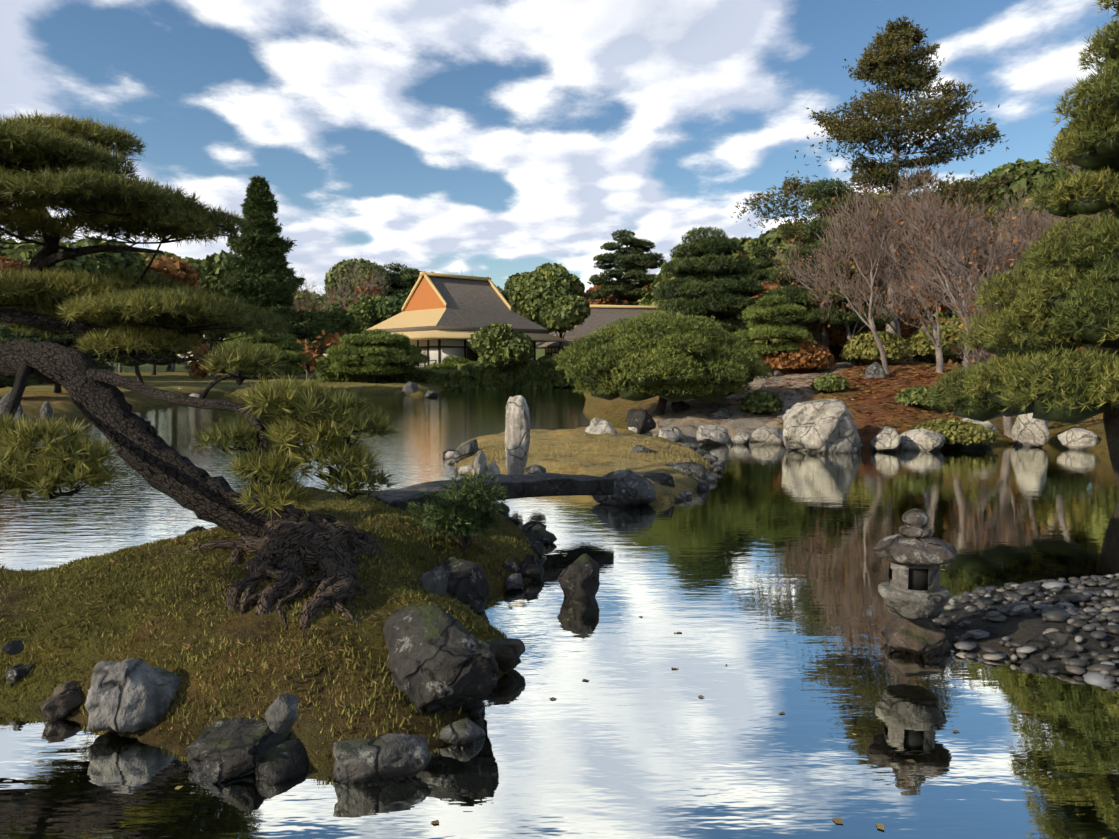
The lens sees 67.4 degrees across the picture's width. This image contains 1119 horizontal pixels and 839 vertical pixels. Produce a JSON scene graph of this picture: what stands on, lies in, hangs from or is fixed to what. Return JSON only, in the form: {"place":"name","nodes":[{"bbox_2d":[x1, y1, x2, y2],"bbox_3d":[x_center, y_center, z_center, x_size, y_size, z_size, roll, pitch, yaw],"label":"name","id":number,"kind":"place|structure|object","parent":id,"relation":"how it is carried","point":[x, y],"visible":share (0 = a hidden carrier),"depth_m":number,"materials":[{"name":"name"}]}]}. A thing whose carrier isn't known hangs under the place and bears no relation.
{"place":"outdoors","nodes":[
{"label":"outdoors","id":0,"kind":"place"},
{"bbox_2d":[0,387,1118,838],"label":"pond water","id":1,"kind":"structure","parent":0,"point":[632,735],"depth_m":5.07,"materials":[{"name":"liquid"}]},
{"bbox_2d":[40,681,82,720],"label":"rock","id":2,"kind":"object","parent":1,"relation":"on","point":[63,700],"visible":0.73,"depth_m":4.58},
{"bbox_2d":[437,717,485,744],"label":"rock","id":3,"kind":"object","parent":1,"relation":"in","point":[466,730],"visible":0.9,"depth_m":4.27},
{"bbox_2d":[462,699,484,718],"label":"rock","id":4,"kind":"object","parent":1,"relation":"on","point":[474,709],"visible":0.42,"depth_m":4.59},
{"bbox_2d":[485,638,525,671],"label":"rock","id":5,"kind":"object","parent":1,"relation":"on","point":[508,652],"visible":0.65,"depth_m":5.24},
{"bbox_2d":[525,530,556,543],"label":"rock","id":6,"kind":"object","parent":1,"relation":"on","point":[545,537],"visible":0.62,"depth_m":9.06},
{"bbox_2d":[557,553,599,599],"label":"rock","id":7,"kind":"object","parent":1,"relation":"in","point":[578,578],"visible":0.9,"depth_m":6.88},
{"bbox_2d":[175,543,1028,829],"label":"floating leaves","id":8,"kind":"object","parent":1,"relation":"on","point":[839,821],"visible":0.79,"depth_m":4.10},
{"bbox_2d":[592,470,655,506],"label":"rock","id":9,"kind":"object","parent":1,"relation":"in","point":[632,488],"visible":0.77,"depth_m":11.48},
{"bbox_2d":[0,344,1118,771],"bbox_3d":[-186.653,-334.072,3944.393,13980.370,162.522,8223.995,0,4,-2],"label":"ground","id":10,"kind":"structure","parent":0,"point":[1022,628],"depth_m":5.52,"materials":[{"name":"plant"}]},
{"bbox_2d":[0,256,29,324],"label":"tree","id":11,"kind":"object","parent":10,"relation":"on","point":[8,263],"visible":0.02,"depth_m":49.96,"materials":[{"name":"green plant"}]},
{"bbox_2d":[5,663,34,685],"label":"rock","id":12,"kind":"object","parent":10,"relation":"on","point":[16,672],"visible":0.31,"depth_m":4.84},
{"bbox_2d":[0,323,46,387],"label":"shrub","id":13,"kind":"object","parent":10,"relation":"on","point":[5,382],"visible":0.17,"depth_m":33.06,"materials":[{"name":"green plant"}]},
{"bbox_2d":[0,238,99,275],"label":"tree","id":14,"kind":"object","parent":10,"relation":"on","point":[24,253],"visible":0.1,"depth_m":63.77,"materials":[{"name":"green plant"}]},
{"bbox_2d":[9,308,131,392],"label":"pine","id":15,"kind":"object","parent":10,"relation":"on","point":[66,340],"visible":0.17,"depth_m":37.89,"materials":[{"name":"green plant"}]},
{"bbox_2d":[71,234,158,280],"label":"tree","id":16,"kind":"object","parent":10,"relation":"on","point":[127,260],"visible":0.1,"depth_m":73.50,"materials":[{"name":"green plant"}]},
{"bbox_2d":[85,658,181,732],"bbox_3d":[-2.252,1.486,4.480,0.509,0.419,0.418,0,4,-2],"label":"rock","id":17,"kind":"object","parent":10,"relation":"on","point":[129,695],"visible":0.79,"depth_m":4.36,"materials":[{"name":"stone"}]},
{"bbox_2d":[94,346,191,383],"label":"pine","id":18,"kind":"object","parent":10,"relation":"on","point":[131,363],"visible":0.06,"depth_m":44.22,"materials":[{"name":"green plant"}]},
{"bbox_2d":[146,255,203,374],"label":"autumn tree","id":19,"kind":"object","parent":10,"relation":"on","point":[176,269],"visible":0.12,"depth_m":80.94,"materials":[{"name":"orange plant"}]},
{"bbox_2d":[0,109,404,638],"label":"pine","id":20,"kind":"object","parent":10,"relation":"on","point":[64,166],"visible":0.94,"depth_m":6.49,"materials":[{"name":"green plant"}]},
{"bbox_2d":[185,341,220,380],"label":"shrub","id":21,"kind":"object","parent":10,"relation":"on","point":[193,365],"visible":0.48,"depth_m":58.66,"materials":[{"name":"brown plant"}]},
{"bbox_2d":[175,250,240,373],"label":"tree","id":22,"kind":"object","parent":10,"relation":"on","point":[210,269],"visible":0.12,"depth_m":88.04,"materials":[{"name":"green plant"}]},
{"bbox_2d":[186,717,290,783],"bbox_3d":[-1.514,1.633,4.112,0.574,0.276,0.494,0,4,-2],"label":"rock","id":23,"kind":"object","parent":10,"relation":"on","point":[219,750],"visible":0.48,"depth_m":3.98,"materials":[{"name":"stone"}]},
{"bbox_2d":[189,175,326,377],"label":"spruce","id":24,"kind":"object","parent":10,"relation":"on","point":[257,271],"visible":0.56,"depth_m":73.01,"materials":[{"name":"green plant"}]},
{"bbox_2d":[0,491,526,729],"bbox_3d":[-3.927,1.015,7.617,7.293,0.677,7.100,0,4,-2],"label":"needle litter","id":25,"kind":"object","parent":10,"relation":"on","point":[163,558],"visible":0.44,"depth_m":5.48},
{"bbox_2d":[217,328,310,383],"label":"lawn pine","id":26,"kind":"object","parent":10,"relation":"on","point":[289,347],"visible":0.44,"depth_m":50.33,"materials":[{"name":"green plant"}]},
{"bbox_2d":[0,486,536,759],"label":"moss blades","id":27,"kind":"object","parent":10,"relation":"on","point":[129,554],"visible":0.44,"depth_m":5.40,"materials":[{"name":"plant"}]},
{"bbox_2d":[254,738,308,784],"bbox_3d":[-1.318,1.637,4.019,0.268,0.154,0.288,3,5,40],"label":"rock","id":28,"kind":"object","parent":10,"relation":"on","point":[285,761],"visible":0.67,"depth_m":3.93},
{"bbox_2d":[265,694,298,733],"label":"rock","id":29,"kind":"object","parent":10,"relation":"on","point":[281,713],"visible":1,"depth_m":3.52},
{"bbox_2d":[293,339,320,379],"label":"tree","id":30,"kind":"object","parent":10,"relation":"on","point":[311,352],"visible":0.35,"depth_m":68.88,"materials":[{"name":"brown plant"}]},
{"bbox_2d":[289,270,341,321],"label":"bare tree","id":31,"kind":"object","parent":10,"relation":"on","point":[305,298],"visible":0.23,"depth_m":96.57,"materials":[{"name":"grey plant"}]},
{"bbox_2d":[306,311,335,350],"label":"tree","id":32,"kind":"object","parent":10,"relation":"on","point":[327,327],"visible":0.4,"depth_m":95.80,"materials":[{"name":"green plant"}]},
{"bbox_2d":[306,330,341,371],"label":"tree","id":33,"kind":"object","parent":10,"relation":"on","point":[328,342],"visible":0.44,"depth_m":73.47,"materials":[{"name":"brown plant"}]},
{"bbox_2d":[325,303,349,344],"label":"tree","id":34,"kind":"object","parent":10,"relation":"on","point":[342,326],"visible":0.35,"depth_m":98.70,"materials":[{"name":"green plant"}]},
{"bbox_2d":[316,272,380,311],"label":"bare tree","id":35,"kind":"object","parent":10,"relation":"on","point":[376,289],"visible":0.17,"depth_m":105.30,"materials":[{"name":"grey plant"}]},
{"bbox_2d":[315,258,392,312],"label":"belt tree","id":36,"kind":"object","parent":10,"relation":"on","point":[333,275],"visible":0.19,"depth_m":115.19,"materials":[{"name":"green plant"}]},
{"bbox_2d":[316,252,392,309],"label":"bare tree","id":37,"kind":"object","parent":10,"relation":"on","point":[352,297],"visible":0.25,"depth_m":107.19,"materials":[{"name":"grey plant"}]},
{"bbox_2d":[348,295,378,334],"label":"tree","id":38,"kind":"object","parent":10,"relation":"on","point":[363,316],"visible":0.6,"depth_m":94.97,"materials":[{"name":"green plant"}]},
{"bbox_2d":[321,329,429,382],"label":"lawn pine","id":39,"kind":"object","parent":10,"relation":"on","point":[374,352],"visible":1,"depth_m":59.57,"materials":[{"name":"green plant"}]},
{"bbox_2d":[333,733,430,783],"bbox_3d":[-0.835,1.628,3.965,0.460,0.238,0.276,0,4,-2],"label":"rock","id":40,"kind":"object","parent":10,"relation":"on","point":[392,756],"visible":0.81,"depth_m":3.88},
{"bbox_2d":[315,356,458,389],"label":"hedge","id":41,"kind":"object","parent":10,"relation":"on","point":[437,377],"visible":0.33,"depth_m":63.80,"materials":[{"name":"green plant"}]},
{"bbox_2d":[374,290,411,320],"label":"garden tree","id":42,"kind":"object","parent":10,"relation":"on","point":[386,307],"visible":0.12,"depth_m":93.44,"materials":[{"name":"green plant"}]},
{"bbox_2d":[386,267,421,295],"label":"tree","id":43,"kind":"object","parent":10,"relation":"on","point":[405,281],"visible":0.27,"depth_m":118.19,"materials":[{"name":"green plant"}]},
{"bbox_2d":[419,565,447,597],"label":"rock","id":44,"kind":"object","parent":10,"relation":"on","point":[434,581],"visible":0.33,"depth_m":6.01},
{"bbox_2d":[383,604,498,714],"bbox_3d":[-0.717,1.369,4.744,0.508,0.544,0.862,-2,4,-26],"label":"rock","id":45,"kind":"object","parent":10,"relation":"on","point":[440,659],"visible":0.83,"depth_m":4.47,"materials":[{"name":"stone"}]},
{"bbox_2d":[425,355,481,387],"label":"shrub","id":46,"kind":"object","parent":10,"relation":"on","point":[448,362],"visible":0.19,"depth_m":66.14,"materials":[{"name":"green plant"}]},
{"bbox_2d":[404,471,507,551],"bbox_3d":[-0.872,0.786,7.336,0.867,0.762,0.901,-2,4,-27],"label":"juniper shrub","id":47,"kind":"object","parent":10,"relation":"on","point":[464,513],"visible":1,"depth_m":7.13,"materials":[{"name":"green plant"}]},
{"bbox_2d":[431,556,488,612],"bbox_3d":[-0.791,1.348,6.559,0.474,0.511,0.426,0,4,-2],"label":"rock","id":48,"kind":"object","parent":10,"relation":"on","point":[468,584],"visible":0.54,"depth_m":6.49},
{"bbox_2d":[366,271,565,368],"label":"villa","id":49,"kind":"object","parent":10,"relation":"on","point":[439,317],"visible":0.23,"depth_m":71.53,"materials":[{"name":"beige"}]},
{"bbox_2d":[453,439,478,462],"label":"rock","id":50,"kind":"object","parent":10,"relation":"on","point":[470,448],"visible":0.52,"depth_m":16.06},
{"bbox_2d":[473,451,487,475],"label":"rock","id":51,"kind":"object","parent":10,"relation":"on","point":[480,462],"visible":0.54,"depth_m":12.57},
{"bbox_2d":[367,473,613,510],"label":"slab bridge","id":52,"kind":"structure","parent":10,"relation":"on","point":[537,485],"depth_m":9.52,"materials":[{"name":"stone"}]},
{"bbox_2d":[468,322,533,388],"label":"garden tree","id":53,"kind":"object","parent":10,"relation":"on","point":[503,344],"visible":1,"depth_m":66.32,"materials":[{"name":"green plant"}]},
{"bbox_2d":[505,395,529,474],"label":"standing stone","id":54,"kind":"object","parent":10,"relation":"on","point":[517,430],"visible":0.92,"depth_m":11.79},
{"bbox_2d":[452,355,583,389],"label":"hedge","id":55,"kind":"object","parent":10,"relation":"on","point":[541,372],"visible":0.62,"depth_m":68.54,"materials":[{"name":"green plant"}]},
{"bbox_2d":[518,554,543,577],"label":"rock","id":56,"kind":"object","parent":10,"relation":"on","point":[530,566],"visible":0.67,"depth_m":7.53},
{"bbox_2d":[507,262,584,332],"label":"belt tree","id":57,"kind":"object","parent":10,"relation":"on","point":[527,290],"visible":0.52,"depth_m":105.09,"materials":[{"name":"green plant"}]},
{"bbox_2d":[535,295,590,355],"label":"garden tree","id":58,"kind":"object","parent":10,"relation":"on","point":[563,313],"visible":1,"depth_m":75.91,"materials":[{"name":"green plant"}]},
{"bbox_2d":[457,433,710,475],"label":"dry grass","id":59,"kind":"structure","parent":10,"relation":"on","point":[491,456],"depth_m":15.54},
{"bbox_2d":[585,420,616,433],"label":"rock","id":60,"kind":"object","parent":10,"relation":"on","point":[602,426],"visible":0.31,"depth_m":19.58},
{"bbox_2d":[536,305,667,355],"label":"pavilion","id":61,"kind":"structure","parent":10,"relation":"on","point":[600,315],"depth_m":87.33,"materials":[{"name":"white paint"}]},
{"bbox_2d":[584,229,666,304],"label":"tall pine","id":62,"kind":"object","parent":10,"relation":"on","point":[635,266],"visible":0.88,"depth_m":105.01,"materials":[{"name":"green plant"}]},
{"bbox_2d":[625,409,655,433],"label":"rock","id":63,"kind":"object","parent":10,"relation":"on","point":[641,421],"visible":0.9,"depth_m":20.97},
{"bbox_2d":[642,473,674,487],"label":"rock","id":64,"kind":"object","parent":10,"relation":"on","point":[663,479],"visible":0.58,"depth_m":12.25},
{"bbox_2d":[552,309,771,416],"bbox_3d":[2.866,-1.528,23.637,6.010,2.979,5.734,0,4,-2],"label":"round pine","id":65,"kind":"object","parent":10,"relation":"on","point":[663,356],"visible":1,"depth_m":21.93,"materials":[{"name":"green plant"}]},
{"bbox_2d":[658,427,684,441],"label":"rock","id":66,"kind":"object","parent":10,"relation":"on","point":[674,434],"visible":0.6,"depth_m":20.45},
{"bbox_2d":[664,462,706,479],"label":"rock","id":67,"kind":"object","parent":10,"relation":"on","point":[694,471],"visible":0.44,"depth_m":13.51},
{"bbox_2d":[652,225,767,334],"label":"tiered pine","id":68,"kind":"object","parent":10,"relation":"on","point":[719,289],"visible":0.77,"depth_m":32.72,"materials":[{"name":"green plant"}]},
{"bbox_2d":[696,425,728,444],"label":"rock","id":69,"kind":"object","parent":10,"relation":"on","point":[712,434],"visible":0.88,"depth_m":20.41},
{"bbox_2d":[732,247,780,324],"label":"tree","id":70,"kind":"object","parent":10,"relation":"on","point":[761,263],"visible":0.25,"depth_m":45.54,"materials":[{"name":"green plant"}]},
{"bbox_2d":[739,390,783,414],"bbox_3d":[5.448,-0.435,22.622,1.206,0.770,1.102,0,4,-2],"label":"bank shrub","id":71,"kind":"object","parent":10,"relation":"on","point":[760,402],"visible":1,"depth_m":22.34,"materials":[{"name":"green plant"}]},
{"bbox_2d":[751,426,783,444],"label":"rock","id":72,"kind":"object","parent":10,"relation":"on","point":[771,435],"visible":0.85,"depth_m":20.43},
{"bbox_2d":[731,220,806,259],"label":"tree","id":73,"kind":"object","parent":10,"relation":"on","point":[749,244],"visible":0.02,"depth_m":62.39,"materials":[{"name":"green plant"}]},
{"bbox_2d":[732,294,812,376],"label":"yellow pine","id":74,"kind":"object","parent":10,"relation":"on","point":[764,328],"visible":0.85,"depth_m":29.41,"materials":[{"name":"green plant"}]},
{"bbox_2d":[760,340,835,374],"bbox_3d":[8.505,-2.217,30.145,2.764,1.384,2.453,0,4,-2],"label":"bank shrub","id":75,"kind":"object","parent":10,"relation":"on","point":[809,357],"visible":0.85,"depth_m":29.33,"materials":[{"name":"orange plant"}]},
{"bbox_2d":[782,399,861,453],"bbox_3d":[5.897,0.276,18.944,1.788,1.479,1.488,-1,4,-19],"label":"rock","id":76,"kind":"object","parent":10,"relation":"on","point":[824,426],"visible":0.85,"depth_m":18.41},
{"bbox_2d":[758,178,896,349],"bbox_3d":[10.370,-5.665,32.750,4.999,7.313,5.054,0,4,-2],"label":"tiered pine","id":77,"kind":"object","parent":10,"relation":"on","point":[836,319],"visible":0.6,"depth_m":32.00,"materials":[{"name":"green plant"}]},
{"bbox_2d":[810,374,849,392],"bbox_3d":[7.806,-1.029,24.177,1.122,0.629,0.998,0,4,-2],"label":"bank shrub","id":78,"kind":"object","parent":10,"relation":"on","point":[827,383],"visible":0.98,"depth_m":23.89,"materials":[{"name":"green plant"}]},
{"bbox_2d":[768,205,906,365],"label":"bare tree","id":79,"kind":"object","parent":10,"relation":"on","point":[857,362],"visible":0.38,"depth_m":31.22,"materials":[{"name":"grey plant"}]},
{"bbox_2d":[811,326,866,356],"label":"bank shrub","id":80,"kind":"object","parent":10,"relation":"on","point":[838,340],"visible":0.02,"depth_m":44.02,"materials":[{"name":"green plant"}]},
{"bbox_2d":[768,238,925,361],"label":"bare tree","id":81,"kind":"object","parent":10,"relation":"on","point":[896,322],"visible":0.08,"depth_m":34.54,"materials":[{"name":"grey plant"}]},
{"bbox_2d":[599,361,1100,433],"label":"fallen leaves","id":82,"kind":"object","parent":10,"relation":"on","point":[852,382],"visible":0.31,"depth_m":25.02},
{"bbox_2d":[778,151,925,373],"bbox_3d":[9.491,-4.743,27.026,4.831,6.646,4.070,3,5,39],"label":"bare tree","id":83,"kind":"object","parent":10,"relation":"on","point":[874,262],"visible":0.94,"depth_m":27.00,"materials":[{"name":"grey plant"}]},
{"bbox_2d":[839,331,912,365],"bbox_3d":[11.411,-2.540,30.178,2.502,1.372,2.303,0,4,-2],"label":"bank shrub","id":84,"kind":"object","parent":10,"relation":"on","point":[862,348],"visible":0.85,"depth_m":29.57,"materials":[{"name":"green plant"}]},
{"bbox_2d":[731,16,1028,361],"bbox_3d":[16.301,-10.729,40.508,15.974,16.300,15.107,0,4,-2],"label":"pine tree","id":85,"kind":"object","parent":10,"relation":"on","point":[860,123],"visible":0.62,"depth_m":38.26,"materials":[{"name":"green plant"}]},
{"bbox_2d":[870,426,900,450],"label":"rock","id":86,"kind":"object","parent":10,"relation":"on","point":[886,438],"visible":0.83,"depth_m":18.70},
{"bbox_2d":[858,315,935,356],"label":"bank shrub","id":87,"kind":"object","parent":10,"relation":"on","point":[906,331],"visible":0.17,"depth_m":42.66,"materials":[{"name":"green plant"}]},
{"bbox_2d":[811,180,995,372],"bbox_3d":[10.938,-4.793,27.178,3.879,6.686,5.540,-3,5,-39],"label":"bare tree","id":88,"kind":"object","parent":10,"relation":"on","point":[935,339],"visible":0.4,"depth_m":26.72,"materials":[{"name":"grey plant"}]},
{"bbox_2d":[880,616,951,656],"bbox_3d":[2.438,1.503,5.753,0.460,0.372,0.471,0,4,-2],"label":"rock","id":89,"kind":"object","parent":10,"relation":"on","point":[928,638],"visible":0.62,"depth_m":5.63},
{"bbox_2d":[872,508,957,619],"bbox_3d":[2.363,0.943,5.584,0.510,0.711,0.561,-2,4,-32],"label":"stone lantern","id":90,"kind":"object","parent":89,"relation":"on","point":[915,554],"visible":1,"depth_m":5.47,"materials":[{"name":"stone"}]},
{"bbox_2d":[894,385,944,407],"bbox_3d":[9.344,-0.582,21.734,1.268,0.607,1.150,0,4,-2],"label":"bank shrub","id":91,"kind":"object","parent":10,"relation":"on","point":[915,396],"visible":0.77,"depth_m":21.43,"materials":[{"name":"green plant"}]},
{"bbox_2d":[900,428,944,451],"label":"rock","id":92,"kind":"object","parent":10,"relation":"on","point":[923,439],"visible":0.79,"depth_m":18.89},
{"bbox_2d":[873,208,998,315],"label":"tree","id":93,"kind":"object","parent":10,"relation":"on","point":[979,261],"visible":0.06,"depth_m":46.16,"materials":[{"name":"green plant"}]},
{"bbox_2d":[871,159,1012,381],"bbox_3d":[11.327,-4.277,24.671,5.449,6.849,3.990,-3,5,-42],"label":"bare tree","id":94,"kind":"object","parent":10,"relation":"on","point":[942,213],"visible":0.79,"depth_m":24.15,"materials":[{"name":"grey plant"}]},
{"bbox_2d":[907,316,977,363],"bbox_3d":[19.332,-3.722,40.346,5.139,2.506,4.644,0,4,-2],"label":"bank shrub","id":95,"kind":"object","parent":10,"relation":"on","point":[925,346],"visible":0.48,"depth_m":39.35,"materials":[{"name":"green plant"}]},
{"bbox_2d":[910,418,998,446],"bbox_3d":[9.260,0.315,19.787,2.086,0.690,1.861,0,4,-2],"label":"bank shrub","id":96,"kind":"object","parent":10,"relation":"on","point":[956,432],"visible":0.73,"depth_m":19.19,"materials":[{"name":"green plant"}]},
{"bbox_2d":[957,418,997,447],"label":"rock","id":97,"kind":"object","parent":10,"relation":"on","point":[987,424],"visible":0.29,"depth_m":19.53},
{"bbox_2d":[901,210,1082,437],"bbox_3d":[10.386,-2.398,20.371,3.605,5.826,5.205,-2,4,-23],"label":"bare tree","id":98,"kind":"object","parent":10,"relation":"on","point":[1008,423],"visible":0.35,"depth_m":20.81,"materials":[{"name":"grey plant"}]},
{"bbox_2d":[924,0,1118,486],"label":"pine","id":99,"kind":"object","parent":10,"relation":"on","point":[1062,309],"visible":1,"depth_m":12.07,"materials":[{"name":"green plant"}]},
{"bbox_2d":[971,158,1071,277],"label":"tree","id":100,"kind":"object","parent":10,"relation":"on","point":[1036,170],"visible":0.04,"depth_m":53.30,"materials":[{"name":"green plant"}]},
{"bbox_2d":[953,133,1093,290],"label":"bare tree","id":101,"kind":"object","parent":10,"relation":"on","point":[1020,210],"visible":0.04,"depth_m":30.99,"materials":[{"name":"grey plant"}]},
{"bbox_2d":[932,573,1118,686],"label":"pebble beach","id":102,"kind":"structure","parent":10,"relation":"on","point":[1104,672],"depth_m":5.98,"materials":[{"name":"stone"}]},
{"bbox_2d":[943,183,1113,348],"bbox_3d":[15.592,-4.785,25.536,7.212,6.942,4.043,2,4,26],"label":"bare tree","id":103,"kind":"object","parent":10,"relation":"on","point":[1011,244],"visible":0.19,"depth_m":25.77,"materials":[{"name":"grey plant"}]},
{"bbox_2d":[1011,413,1048,446],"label":"rock","id":104,"kind":"object","parent":10,"relation":"on","point":[1029,430],"visible":0.6,"depth_m":19.75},
{"bbox_2d":[984,170,1109,357],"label":"bare tree","id":105,"kind":"object","parent":10,"relation":"on","point":[1032,226],"visible":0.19,"depth_m":27.82,"materials":[{"name":"grey plant"}]},
{"bbox_2d":[1023,631,1077,651],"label":"rock","id":106,"kind":"object","parent":10,"relation":"on","point":[1053,641],"visible":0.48,"depth_m":5.54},
{"bbox_2d":[990,186,1110,284],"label":"tree","id":107,"kind":"object","parent":10,"relation":"on","point":[1024,201],"depth_m":37.10,"materials":[{"name":"green plant"}]},
{"bbox_2d":[1058,428,1098,449],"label":"rock","id":108,"kind":"object","parent":10,"relation":"on","point":[1077,439],"visible":0.85,"depth_m":19.10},
{"bbox_2d":[0,0,1118,361],"label":"sky","id":109,"kind":"structure","parent":0,"point":[498,140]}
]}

